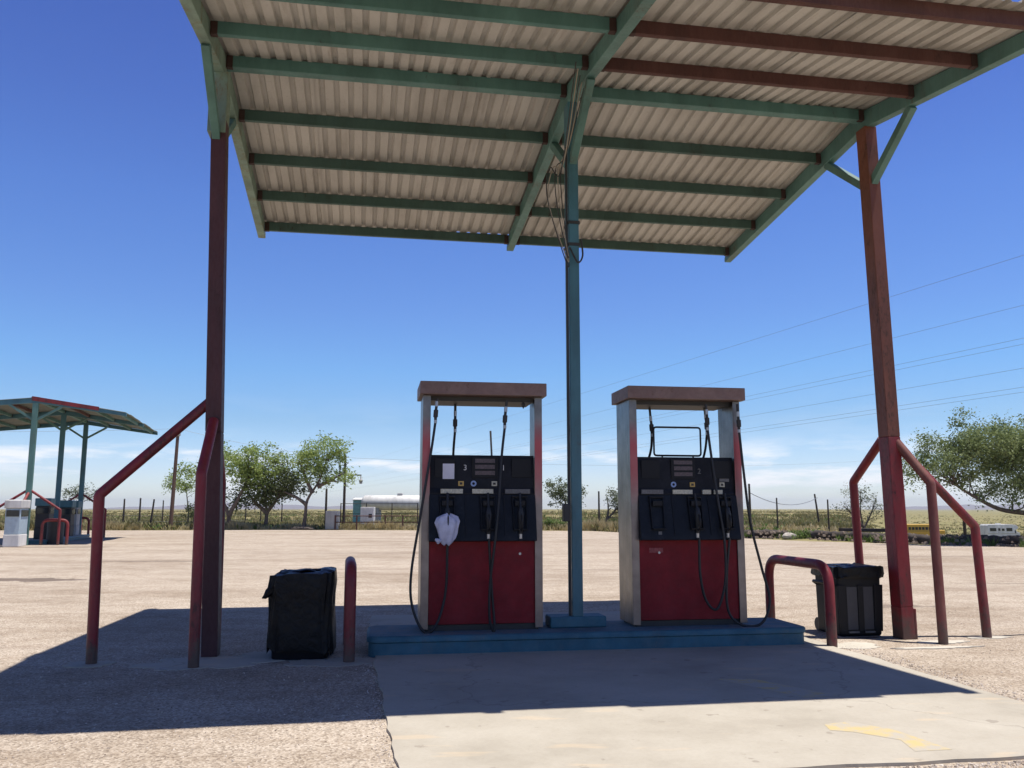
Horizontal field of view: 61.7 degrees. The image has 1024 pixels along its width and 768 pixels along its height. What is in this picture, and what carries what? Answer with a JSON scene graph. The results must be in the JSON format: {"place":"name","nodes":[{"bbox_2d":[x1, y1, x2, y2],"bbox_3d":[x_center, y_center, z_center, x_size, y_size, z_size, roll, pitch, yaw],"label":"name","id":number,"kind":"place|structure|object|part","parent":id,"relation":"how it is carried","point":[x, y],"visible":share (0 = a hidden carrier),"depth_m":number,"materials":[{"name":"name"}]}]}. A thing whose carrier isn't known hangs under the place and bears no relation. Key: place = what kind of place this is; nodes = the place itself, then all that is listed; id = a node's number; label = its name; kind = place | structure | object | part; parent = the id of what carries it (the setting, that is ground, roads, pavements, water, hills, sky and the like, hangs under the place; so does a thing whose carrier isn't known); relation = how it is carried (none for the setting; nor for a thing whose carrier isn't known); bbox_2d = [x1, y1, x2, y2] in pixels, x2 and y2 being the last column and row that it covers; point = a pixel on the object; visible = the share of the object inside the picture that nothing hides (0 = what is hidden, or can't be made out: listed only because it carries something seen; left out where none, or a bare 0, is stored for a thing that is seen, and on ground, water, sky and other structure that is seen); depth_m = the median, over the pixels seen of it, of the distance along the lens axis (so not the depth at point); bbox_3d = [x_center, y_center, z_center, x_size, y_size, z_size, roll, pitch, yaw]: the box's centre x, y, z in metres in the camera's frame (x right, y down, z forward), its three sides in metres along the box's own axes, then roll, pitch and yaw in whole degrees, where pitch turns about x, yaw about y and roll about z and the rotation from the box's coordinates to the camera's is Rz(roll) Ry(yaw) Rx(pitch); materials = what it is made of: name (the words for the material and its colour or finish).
{"place":"outdoors","nodes":[
{"label":"outdoors","id":0,"kind":"place"},
{"bbox_2d":[92,502,352,508],"bbox_3d":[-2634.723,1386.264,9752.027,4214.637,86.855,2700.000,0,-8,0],"label":"distant mountains","id":1,"kind":"structure","parent":0,"point":[276,506],"depth_m":8881.34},
{"bbox_2d":[0,530,1023,767],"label":"gravel lot","id":2,"kind":"structure","parent":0,"point":[149,570],"depth_m":8.98,"materials":[{"name":"gravel"}]},
{"bbox_2d":[2,500,30,546],"bbox_3d":[-17.543,4.928,30.430,0.560,1.620,1.372,2,-9,-15],"label":"fuel pump","id":3,"kind":"object","parent":2,"relation":"on","point":[16,522],"visible":1,"depth_m":29.86,"materials":[{"name":"white metal"}]},
{"bbox_2d":[6,510,19,516],"bbox_3d":[-17.376,4.503,29.865,0.400,0.220,0.033,2,-9,-15],"label":"side window","id":4,"kind":"structure","parent":3,"relation":"in","point":[9,513],"depth_m":29.85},
{"bbox_2d":[39,519,68,544],"bbox_3d":[-16.732,5.431,31.381,0.960,1.000,0.108,2,-9,-15],"label":"hoop guard","id":5,"kind":"object","parent":2,"relation":"on","point":[53,520],"visible":0.96,"depth_m":31.38,"materials":[{"name":"red paint"}]},
{"bbox_2d":[46,522,64,543],"bbox_3d":[-17.134,5.559,32.195,0.600,0.880,0.600,0,-8,0],"label":"waste bin","id":6,"kind":"object","parent":2,"relation":"on","point":[51,536],"visible":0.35,"depth_m":31.96,"materials":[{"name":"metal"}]},
{"bbox_2d":[28,534,89,544],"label":"pump island","id":7,"kind":"structure","parent":2,"relation":"on","point":[31,541],"depth_m":35.19,"materials":[{"name":"blue paint"}]},
{"bbox_2d":[33,498,55,538],"bbox_3d":[-18.044,5.197,33.139,0.560,1.550,0.915,2,-9,-15],"label":"fuel pump","id":8,"kind":"object","parent":7,"relation":"on","point":[44,510],"visible":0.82,"depth_m":32.75,"materials":[{"name":"metal"}]},
{"bbox_2d":[36,508,48,513],"bbox_3d":[-17.933,4.835,32.774,0.400,0.220,0.022,2,-9,-15],"label":"side window","id":9,"kind":"structure","parent":8,"relation":"in","point":[39,510],"depth_m":32.76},
{"bbox_2d":[60,500,76,535],"bbox_3d":[-18.976,5.723,36.577,0.560,1.500,0.915,2,-9,-15],"label":"fuel pump","id":10,"kind":"object","parent":7,"relation":"on","point":[67,507],"visible":0.49,"depth_m":36.24,"materials":[{"name":"metal"}]},
{"bbox_2d":[61,509,69,513],"bbox_3d":[-18.865,5.386,36.207,0.400,0.220,0.022,2,-9,-15],"label":"side window","id":11,"kind":"structure","parent":10,"relation":"in","point":[64,511],"depth_m":36.20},
{"bbox_2d":[73,501,81,534],"bbox_3d":[-19.486,5.942,38.080,0.560,1.500,0.915,2,-9,-15],"label":"fuel pump","id":12,"kind":"object","parent":7,"relation":"on","point":[77,517],"visible":0.42,"depth_m":37.83,"materials":[{"name":"blue paint"}]},
{"bbox_2d":[0,396,157,544],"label":"fuel canopy","id":13,"kind":"object","parent":2,"relation":"on","point":[33,413],"visible":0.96,"depth_m":35.41,"materials":[{"name":"metal"}]},
{"bbox_2d":[82,517,89,533],"bbox_3d":[-19.952,6.620,39.542,0.910,1.000,0.108,2,-9,-15],"label":"hoop guard","id":14,"kind":"object","parent":2,"relation":"on","point":[88,525],"visible":0.45,"depth_m":39.62,"materials":[{"name":"red paint"}]},
{"bbox_2d":[62,660,116,667],"bbox_3d":[-3.576,2.364,7.237,0.409,0.008,0.328,0,-8,0],"label":"concrete footing","id":15,"kind":"object","parent":2,"relation":"on","point":[78,664],"visible":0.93,"depth_m":7.20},
{"bbox_2d":[127,655,284,670],"bbox_3d":[-2.577,2.377,7.319,1.225,0.005,0.727,0,-8,0],"label":"concrete footing","id":16,"kind":"object","parent":2,"relation":"on","point":[217,662],"visible":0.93,"depth_m":7.26,"materials":[{"name":"concrete"}]},
{"bbox_2d":[236,651,270,657],"bbox_3d":[-2.138,2.436,7.728,0.664,0.007,0.386,2,-9,-16],"label":"concrete footing","id":17,"kind":"object","parent":2,"relation":"on","point":[261,654],"visible":0.44,"depth_m":7.65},
{"bbox_2d":[262,567,336,659],"bbox_3d":[-1.907,2.049,7.746,0.635,0.778,0.568,1,-8,-9],"label":"waste bin","id":18,"kind":"object","parent":2,"relation":"on","point":[301,616],"visible":1,"depth_m":7.50,"materials":[{"name":"black plastic"}]},
{"bbox_2d":[290,526,313,529],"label":"rock","id":19,"kind":"object","parent":2,"relation":"on","point":[300,528],"visible":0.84,"depth_m":55.02,"materials":[{"name":"grey stone"}]},
{"bbox_2d":[284,657,375,666],"bbox_3d":[-1.485,2.384,7.361,0.877,0.004,0.487,0,-8,0],"label":"concrete footing","id":20,"kind":"object","parent":2,"relation":"on","point":[335,662],"visible":0.83,"depth_m":7.32,"materials":[{"name":"concrete"}]},
{"bbox_2d":[343,556,356,661],"bbox_3d":[-1.501,2.064,7.924,0.096,0.900,1.118,2,-8,-11],"label":"hoop guard","id":21,"kind":"object","parent":2,"relation":"on","point":[349,618],"visible":0.98,"depth_m":7.40,"materials":[{"name":"red paint"}]},
{"bbox_2d":[85,0,1023,667],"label":"fuel canopy","id":22,"kind":"object","parent":2,"relation":"on","point":[729,130],"visible":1,"depth_m":8.88,"materials":[{"name":"metal"}]},
{"bbox_2d":[368,611,1023,767],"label":"concrete slab","id":23,"kind":"structure","parent":2,"relation":"on","point":[685,707],"depth_m":5.52,"materials":[{"name":"concrete"}]},
{"bbox_2d":[366,617,805,656],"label":"pump island","id":24,"kind":"structure","parent":23,"relation":"on","point":[415,639],"depth_m":7.93,"materials":[{"name":"blue paint"}]},
{"bbox_2d":[409,381,546,633],"bbox_3d":[-0.345,1.174,8.322,1.294,2.333,0.743,1,-8,-9],"label":"fuel pump","id":25,"kind":"object","parent":24,"relation":"on","point":[483,570],"visible":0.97,"depth_m":8.10,"materials":[{"name":"metal"}]},
{"bbox_2d":[435,458,454,476],"bbox_3d":[-0.639,0.796,8.170,0.190,0.180,0.005,1,-8,-9],"label":"side window","id":26,"kind":"structure","parent":25,"relation":"in","point":[439,462],"depth_m":8.17,"materials":[{"name":"glass"}]},
{"bbox_2d":[435,513,459,545],"bbox_3d":[-0.599,1.345,7.936,0.238,0.303,0.115,1,-8,-9],"label":"plastic bag","id":27,"kind":"object","parent":25,"relation":"hanging from","point":[447,533],"visible":1,"depth_m":7.89,"materials":[{"name":"plastic"}]},
{"bbox_2d":[428,541,534,624],"bbox_3d":[-0.283,1.861,8.065,1.010,0.762,0.024,1,-8,-9],"label":"lower door","id":28,"kind":"structure","parent":25,"relation":"in","point":[513,574],"depth_m":8.05,"materials":[{"name":"metal"}]},
{"bbox_2d":[512,459,530,477],"bbox_3d":[0.092,0.813,8.285,0.190,0.180,0.005,1,-8,-9],"label":"side window","id":29,"kind":"structure","parent":25,"relation":"in","point":[521,468],"depth_m":8.28,"materials":[{"name":"glass"}]},
{"bbox_2d":[611,385,770,626],"bbox_3d":[1.785,1.223,8.656,1.388,2.334,0.744,1,-8,-9],"label":"fuel pump","id":30,"kind":"object","parent":24,"relation":"on","point":[681,541],"visible":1,"depth_m":8.43,"materials":[{"name":"metal"}]},
{"bbox_2d":[641,460,659,477],"bbox_3d":[1.371,0.842,8.485,0.190,0.180,0.005,1,-8,-9],"label":"side window","id":31,"kind":"structure","parent":30,"relation":"in","point":[649,468],"depth_m":8.48,"materials":[{"name":"glass"}]},
{"bbox_2d":[639,540,739,620],"bbox_3d":[1.727,1.907,8.380,1.010,0.762,0.024,1,-8,-9],"label":"lower door","id":32,"kind":"structure","parent":30,"relation":"in","point":[670,587],"depth_m":8.36,"materials":[{"name":"metal"}]},
{"bbox_2d":[713,461,730,478],"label":"side window","id":33,"kind":"structure","parent":30,"relation":"in","point":[722,468],"depth_m":8.60,"materials":[{"name":"glass"}]},
{"bbox_2d":[719,679,836,697],"bbox_3d":[1.906,2.203,6.237,0.243,0.001,0.892,6,-10,-34],"label":"painted marking","id":34,"kind":"object","parent":23,"relation":"on","point":[789,690],"visible":1,"depth_m":6.19,"materials":[{"name":"paint"}]},
{"bbox_2d":[825,721,950,750],"bbox_3d":[2.139,2.008,4.900,0.329,0.001,0.730,5,-10,-33],"label":"painted marking","id":35,"kind":"object","parent":23,"relation":"on","point":[915,743],"visible":1,"depth_m":4.95,"materials":[{"name":"paint"}]},
{"bbox_2d":[765,555,837,646],"bbox_3d":[2.941,2.216,8.828,0.097,0.860,1.378,1,-8,-9],"label":"hoop guard","id":36,"kind":"object","parent":2,"relation":"on","point":[822,567],"visible":0.93,"depth_m":8.33,"materials":[{"name":"red paint"}]},
{"bbox_2d":[811,562,883,635],"bbox_3d":[3.554,2.280,9.130,0.602,0.720,0.623,1,-8,-9],"label":"waste bin","id":37,"kind":"object","parent":2,"relation":"on","point":[858,598],"visible":0.85,"depth_m":8.88,"materials":[{"name":"black plastic"}]},
{"bbox_2d":[837,642,879,648],"bbox_3d":[3.217,2.515,8.257,0.622,0.004,0.449,0,-8,0],"label":"concrete footing","id":38,"kind":"object","parent":2,"relation":"on","point":[857,645],"visible":0.73,"depth_m":8.23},
{"bbox_2d":[821,634,1023,638],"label":"pavement crack","id":39,"kind":"object","parent":2,"relation":"on","point":[918,636],"visible":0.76,"depth_m":8.74,"materials":[{"name":"concrete"}]},
{"bbox_2d":[890,646,984,649],"bbox_3d":[4.041,2.490,8.101,0.975,0.008,0.104,1,-8,-10],"label":"concrete footing","id":40,"kind":"object","parent":2,"relation":"on","point":[933,647],"visible":1,"depth_m":8.09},
{"bbox_2d":[917,640,969,643],"bbox_3d":[4.258,2.542,8.453,0.566,0.007,0.232,0,-8,0],"label":"concrete footing","id":41,"kind":"object","parent":2,"relation":"on","point":[949,641],"visible":0.91,"depth_m":8.46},
{"bbox_2d":[966,636,1011,638],"bbox_3d":[4.879,2.586,8.755,0.512,0.005,0.182,0,-8,0],"label":"concrete footing","id":42,"kind":"object","parent":2,"relation":"on","point":[981,637],"visible":0.94,"depth_m":8.73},
{"bbox_2d":[0,509,1023,545],"bbox_3d":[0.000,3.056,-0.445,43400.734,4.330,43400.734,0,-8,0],"label":"desert ground","id":43,"kind":"structure","parent":0,"point":[989,514],"depth_m":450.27,"materials":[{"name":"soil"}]},
{"bbox_2d":[62,483,96,501],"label":"young tree","id":44,"kind":"object","parent":43,"relation":"on","point":[75,491],"visible":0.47,"depth_m":61.40,"materials":[{"name":"green plant"}]},
{"bbox_2d":[122,499,124,521],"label":"fence post","id":45,"kind":"object","parent":43,"relation":"on","point":[123,516],"visible":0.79,"depth_m":59.32,"materials":[{"name":"brown wood"}]},
{"bbox_2d":[83,515,189,515],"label":"fence wire","id":46,"kind":"object","parent":45,"relation":"attached to","point":[127,515],"visible":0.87,"depth_m":59.30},
{"bbox_2d":[138,498,140,521],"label":"fence post","id":47,"kind":"object","parent":43,"relation":"on","point":[139,516],"visible":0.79,"depth_m":58.33,"materials":[{"name":"brown wood"}]},
{"bbox_2d":[150,499,154,522],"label":"fence post","id":48,"kind":"object","parent":43,"relation":"on","point":[151,517],"visible":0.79,"depth_m":57.33,"materials":[{"name":"brown wood"}]},
{"bbox_2d":[161,500,163,523],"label":"fence post","id":49,"kind":"object","parent":43,"relation":"on","point":[162,511],"visible":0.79,"depth_m":58.34,"materials":[{"name":"brown wood"}]},
{"bbox_2d":[169,433,180,527],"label":"utility pole","id":50,"kind":"object","parent":43,"relation":"on","point":[171,514],"visible":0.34,"depth_m":56.07,"materials":[{"name":"brown wood"}]},
{"bbox_2d":[23,430,856,465],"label":"service wire","id":51,"kind":"object","parent":50,"relation":"attached to","point":[391,459],"visible":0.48,"depth_m":61.22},
{"bbox_2d":[161,469,195,521],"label":"young tree","id":52,"kind":"object","parent":43,"relation":"on","point":[186,488],"visible":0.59,"depth_m":60.33,"materials":[{"name":"green plant"}]},
{"bbox_2d":[180,501,194,522],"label":"desert shrub","id":53,"kind":"object","parent":43,"relation":"on","point":[188,509],"visible":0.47,"depth_m":57.21,"materials":[{"name":"green plant"}]},
{"bbox_2d":[169,440,288,523],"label":"cottonwood tree","id":54,"kind":"object","parent":43,"relation":"on","point":[247,468],"visible":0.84,"depth_m":56.48,"materials":[{"name":"green plant"}]},
{"bbox_2d":[226,448,316,525],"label":"mesquite tree","id":55,"kind":"object","parent":43,"relation":"on","point":[281,487],"visible":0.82,"depth_m":57.09,"materials":[{"name":"green plant"}]},
{"bbox_2d":[0,518,617,531],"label":"verge grass","id":56,"kind":"structure","parent":43,"relation":"on","point":[391,526],"depth_m":55.74,"materials":[{"name":"plant"}]},
{"bbox_2d":[281,430,360,526],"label":"cottonwood tree","id":57,"kind":"object","parent":43,"relation":"on","point":[319,469],"visible":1,"depth_m":56.54,"materials":[{"name":"green plant"}]},
{"bbox_2d":[324,488,327,524],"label":"short pole","id":58,"kind":"object","parent":43,"relation":"on","point":[326,492],"visible":0.65,"depth_m":57.90,"materials":[{"name":"brown wood"}]},
{"bbox_2d":[325,511,339,528],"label":"electrical cabinet","id":59,"kind":"object","parent":43,"relation":"on","point":[329,519],"visible":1,"depth_m":56.01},
{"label":"door","id":60,"kind":"part","parent":59,"relation":"part of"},
{"bbox_2d":[341,456,362,523],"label":"lamp pole","id":61,"kind":"object","parent":43,"relation":"on","point":[344,501],"visible":0.71,"depth_m":59.46,"materials":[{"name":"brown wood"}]},
{"bbox_2d":[352,498,361,521],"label":"storage shed","id":62,"kind":"structure","parent":43,"relation":"on","point":[356,508],"depth_m":63.73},
{"bbox_2d":[360,507,374,524],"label":"electrical cabinet","id":63,"kind":"object","parent":43,"relation":"on","point":[367,514],"visible":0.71,"depth_m":56.54,"materials":[{"name":"metal"}]},
{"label":"door","id":64,"kind":"part","parent":63,"relation":"part of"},
{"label":"door","id":65,"kind":"part","parent":63,"relation":"part of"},
{"bbox_2d":[334,515,417,529],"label":"pipe fence","id":66,"kind":"object","parent":43,"relation":"on","point":[356,522],"visible":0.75,"depth_m":55.86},
{"bbox_2d":[340,503,417,523],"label":"barbed fence panel","id":67,"kind":"object","parent":43,"relation":"on","point":[391,513],"visible":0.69,"depth_m":60.33,"materials":[{"name":"brown metal"}]},
{"bbox_2d":[361,493,418,521],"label":"gas tank","id":68,"kind":"object","parent":43,"relation":"on","point":[399,498],"visible":0.51,"depth_m":62.96,"materials":[{"name":"metal"}]},
{"bbox_2d":[1,513,846,529],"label":"green weeds","id":69,"kind":"object","parent":43,"relation":"on","point":[765,524],"visible":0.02,"depth_m":81.28,"materials":[{"name":"plant"}]},
{"bbox_2d":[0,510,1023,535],"bbox_3d":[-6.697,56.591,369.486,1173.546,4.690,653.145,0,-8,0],"label":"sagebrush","id":70,"kind":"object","parent":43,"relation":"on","point":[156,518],"visible":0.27,"depth_m":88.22,"materials":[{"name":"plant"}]},
{"bbox_2d":[542,517,558,524],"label":"desert bush","id":71,"kind":"object","parent":43,"relation":"on","point":[550,520],"visible":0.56,"depth_m":56.77,"materials":[{"name":"green plant"}]},
{"bbox_2d":[542,476,587,522],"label":"juniper tree","id":72,"kind":"object","parent":43,"relation":"on","point":[562,491],"visible":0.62,"depth_m":61.29,"materials":[{"name":"green plant"}]},
{"bbox_2d":[598,491,599,521],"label":"fence post","id":73,"kind":"object","parent":43,"relation":"on","point":[598,506],"visible":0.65,"depth_m":54.90,"materials":[{"name":"brown wood"}]},
{"bbox_2d":[603,486,617,522],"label":"leaning tree","id":74,"kind":"object","parent":43,"relation":"on","point":[614,511],"visible":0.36,"depth_m":55.37,"materials":[{"name":"green plant"}]},
{"bbox_2d":[748,484,751,526],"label":"fence post","id":75,"kind":"object","parent":43,"relation":"on","point":[749,496],"visible":0.56,"depth_m":44.56,"materials":[{"name":"brown wood"}]},
{"bbox_2d":[751,493,817,504],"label":"slack wire","id":76,"kind":"object","parent":75,"relation":"attached to","point":[784,504],"visible":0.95,"depth_m":50.35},
{"bbox_2d":[744,529,771,536],"bbox_3d":[11.397,6.912,39.717,1.360,0.395,0.414,-4,-9,24],"label":"log","id":77,"kind":"object","parent":43,"relation":"on","point":[763,534],"visible":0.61,"depth_m":39.53,"materials":[{"name":"brown wood"}]},
{"bbox_2d":[746,524,781,529],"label":"desert bush","id":78,"kind":"object","parent":43,"relation":"on","point":[763,528],"visible":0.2,"depth_m":40.37,"materials":[{"name":"green plant"}]},
{"bbox_2d":[776,498,778,528],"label":"fence post","id":79,"kind":"object","parent":43,"relation":"on","point":[777,513],"visible":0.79,"depth_m":46.46,"materials":[{"name":"brown wood"}]},
{"bbox_2d":[772,530,796,536],"bbox_3d":[12.551,6.867,39.142,1.340,0.414,0.426,-4,-9,28],"label":"log","id":80,"kind":"object","parent":43,"relation":"on","point":[778,533],"visible":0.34,"depth_m":39.15,"materials":[{"name":"brown wood"}]},
{"bbox_2d":[782,532,796,539],"bbox_3d":[12.296,6.739,38.027,0.675,0.328,0.486,0,-8,0],"label":"rock","id":81,"kind":"object","parent":43,"relation":"on","point":[786,535],"visible":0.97,"depth_m":37.87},
{"bbox_2d":[781,527,822,539],"bbox_3d":[12.974,6.772,38.300,2.212,0.893,1.182,1,-8,-9],"label":"desert bush","id":82,"kind":"object","parent":43,"relation":"on","point":[801,533],"visible":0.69,"depth_m":38.11,"materials":[{"name":"green plant"}]},
{"bbox_2d":[814,494,819,521],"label":"fence post","id":83,"kind":"object","parent":43,"relation":"on","point":[816,508],"visible":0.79,"depth_m":57.35,"materials":[{"name":"brown wood"}]},
{"bbox_2d":[806,530,831,537],"bbox_3d":[13.447,6.639,37.840,0.412,0.392,2.149,2,-9,-17],"label":"log","id":84,"kind":"object","parent":43,"relation":"on","point":[814,533],"visible":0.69,"depth_m":37.61,"materials":[{"name":"brown wood"}]},
{"bbox_2d":[827,499,829,530],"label":"fence post","id":85,"kind":"object","parent":43,"relation":"on","point":[828,515],"visible":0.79,"depth_m":45.45,"materials":[{"name":"brown wood"}]},
{"bbox_2d":[831,531,868,539],"bbox_3d":[14.239,6.380,35.995,0.428,0.447,1.913,4,-9,-27],"label":"log","id":86,"kind":"object","parent":43,"relation":"on","point":[851,534],"visible":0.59,"depth_m":36.09,"materials":[{"name":"brown wood"}]},
{"bbox_2d":[839,528,884,531],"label":"beam","id":87,"kind":"structure","parent":86,"relation":"on","point":[866,529],"depth_m":35.95,"materials":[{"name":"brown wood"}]},
{"bbox_2d":[829,481,883,527],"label":"sparse tree","id":88,"kind":"object","parent":43,"relation":"on","point":[861,499],"visible":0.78,"depth_m":51.35,"materials":[{"name":"green plant"}]},
{"bbox_2d":[868,532,885,538],"bbox_3d":[15.120,6.147,34.505,0.381,0.397,1.553,6,-10,-37],"label":"log","id":89,"kind":"object","parent":43,"relation":"on","point":[872,534],"visible":0.27,"depth_m":34.87,"materials":[{"name":"brown wood"}]},
{"bbox_2d":[744,529,1023,546],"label":"berm rubble","id":90,"kind":"object","parent":43,"relation":"on","point":[876,536],"visible":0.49,"depth_m":34.37,"materials":[{"name":"stone"}]},
{"bbox_2d":[987,535,1023,543],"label":"log","id":91,"kind":"object","parent":90,"relation":"on","point":[1015,538],"visible":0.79,"depth_m":30.75,"materials":[{"name":"brown wood"}]},
{"bbox_2d":[744,530,1023,546],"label":"berm weeds","id":92,"kind":"object","parent":43,"relation":"on","point":[986,542],"visible":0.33,"depth_m":32.48,"materials":[{"name":"plant"}]},
{"bbox_2d":[907,524,944,535],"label":"school bus","id":93,"kind":"object","parent":43,"relation":"on","point":[918,528],"visible":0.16,"depth_m":135.14,"materials":[{"name":"metal"}]},
{"bbox_2d":[908,533,944,542],"bbox_3d":[16.095,5.999,33.267,0.402,0.436,1.576,7,-11,-41],"label":"log","id":94,"kind":"object","parent":43,"relation":"on","point":[921,538],"visible":0.56,"depth_m":33.33,"materials":[{"name":"brown wood"}]},
{"bbox_2d":[902,403,1023,516],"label":"tree","id":95,"kind":"object","parent":43,"relation":"on","point":[1005,456],"visible":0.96,"depth_m":31.57,"materials":[{"name":"green plant"}]},
{"bbox_2d":[963,521,966,534],"bbox_3d":[18.728,5.859,35.526,0.136,1.352,0.140,0,-8,0],"label":"fence post","id":96,"kind":"object","parent":43,"relation":"on","point":[964,529],"visible":0.39,"depth_m":35.47,"materials":[{"name":"brown wood"}]},
{"bbox_2d":[945,534,987,542],"bbox_3d":[17.026,5.818,32.087,0.397,0.407,1.530,6,-10,-34],"label":"log","id":97,"kind":"object","parent":43,"relation":"on","point":[958,537],"visible":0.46,"depth_m":32.09,"materials":[{"name":"brown wood"}]},
{"bbox_2d":[980,523,1020,535],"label":"camper van","id":98,"kind":"object","parent":43,"relation":"on","point":[998,529],"visible":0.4,"depth_m":125.34,"materials":[{"name":"white metal"}]},
{"bbox_2d":[0,0,1023,508],"label":"sky","id":99,"kind":"structure","parent":0,"point":[105,141],"materials":[{"name":"blue"}]},
{"bbox_2d":[269,387,1021,500],"bbox_3d":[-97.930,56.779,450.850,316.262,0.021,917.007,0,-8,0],"label":"power wire","id":100,"kind":"object","parent":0,"point":[801,420],"visible":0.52,"depth_m":82.11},
{"bbox_2d":[313,392,1021,494],"bbox_3d":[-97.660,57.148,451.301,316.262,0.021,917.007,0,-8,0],"label":"power wire","id":101,"kind":"object","parent":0,"point":[798,424],"visible":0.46,"depth_m":83.85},
{"bbox_2d":[319,368,1021,490],"bbox_3d":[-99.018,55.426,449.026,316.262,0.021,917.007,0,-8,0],"label":"power wire","id":102,"kind":"object","parent":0,"point":[791,408],"visible":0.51,"depth_m":80.10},
{"bbox_2d":[323,344,1021,486],"bbox_3d":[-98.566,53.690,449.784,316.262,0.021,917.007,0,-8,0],"label":"power wire","id":103,"kind":"object","parent":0,"point":[785,392],"visible":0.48,"depth_m":81.90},
{"bbox_2d":[361,255,1022,462],"bbox_3d":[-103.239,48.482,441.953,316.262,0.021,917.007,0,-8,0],"label":"power wire","id":104,"kind":"object","parent":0,"point":[770,334],"visible":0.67,"depth_m":75.77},
{"bbox_2d":[362,338,1021,477],"bbox_3d":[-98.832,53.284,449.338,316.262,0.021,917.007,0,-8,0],"label":"power wire","id":105,"kind":"object","parent":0,"point":[784,388],"visible":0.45,"depth_m":81.30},
{"bbox_2d":[433,305,1022,453],"bbox_3d":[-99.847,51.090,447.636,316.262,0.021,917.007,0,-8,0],"label":"power wire","id":106,"kind":"object","parent":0,"point":[791,363],"visible":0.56,"depth_m":79.17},
{"bbox_2d":[876,504,1023,509],"bbox_3d":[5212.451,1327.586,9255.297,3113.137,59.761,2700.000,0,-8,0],"label":"distant mountains","id":107,"kind":"structure","parent":0,"point":[967,507],"depth_m":8421.60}
]}

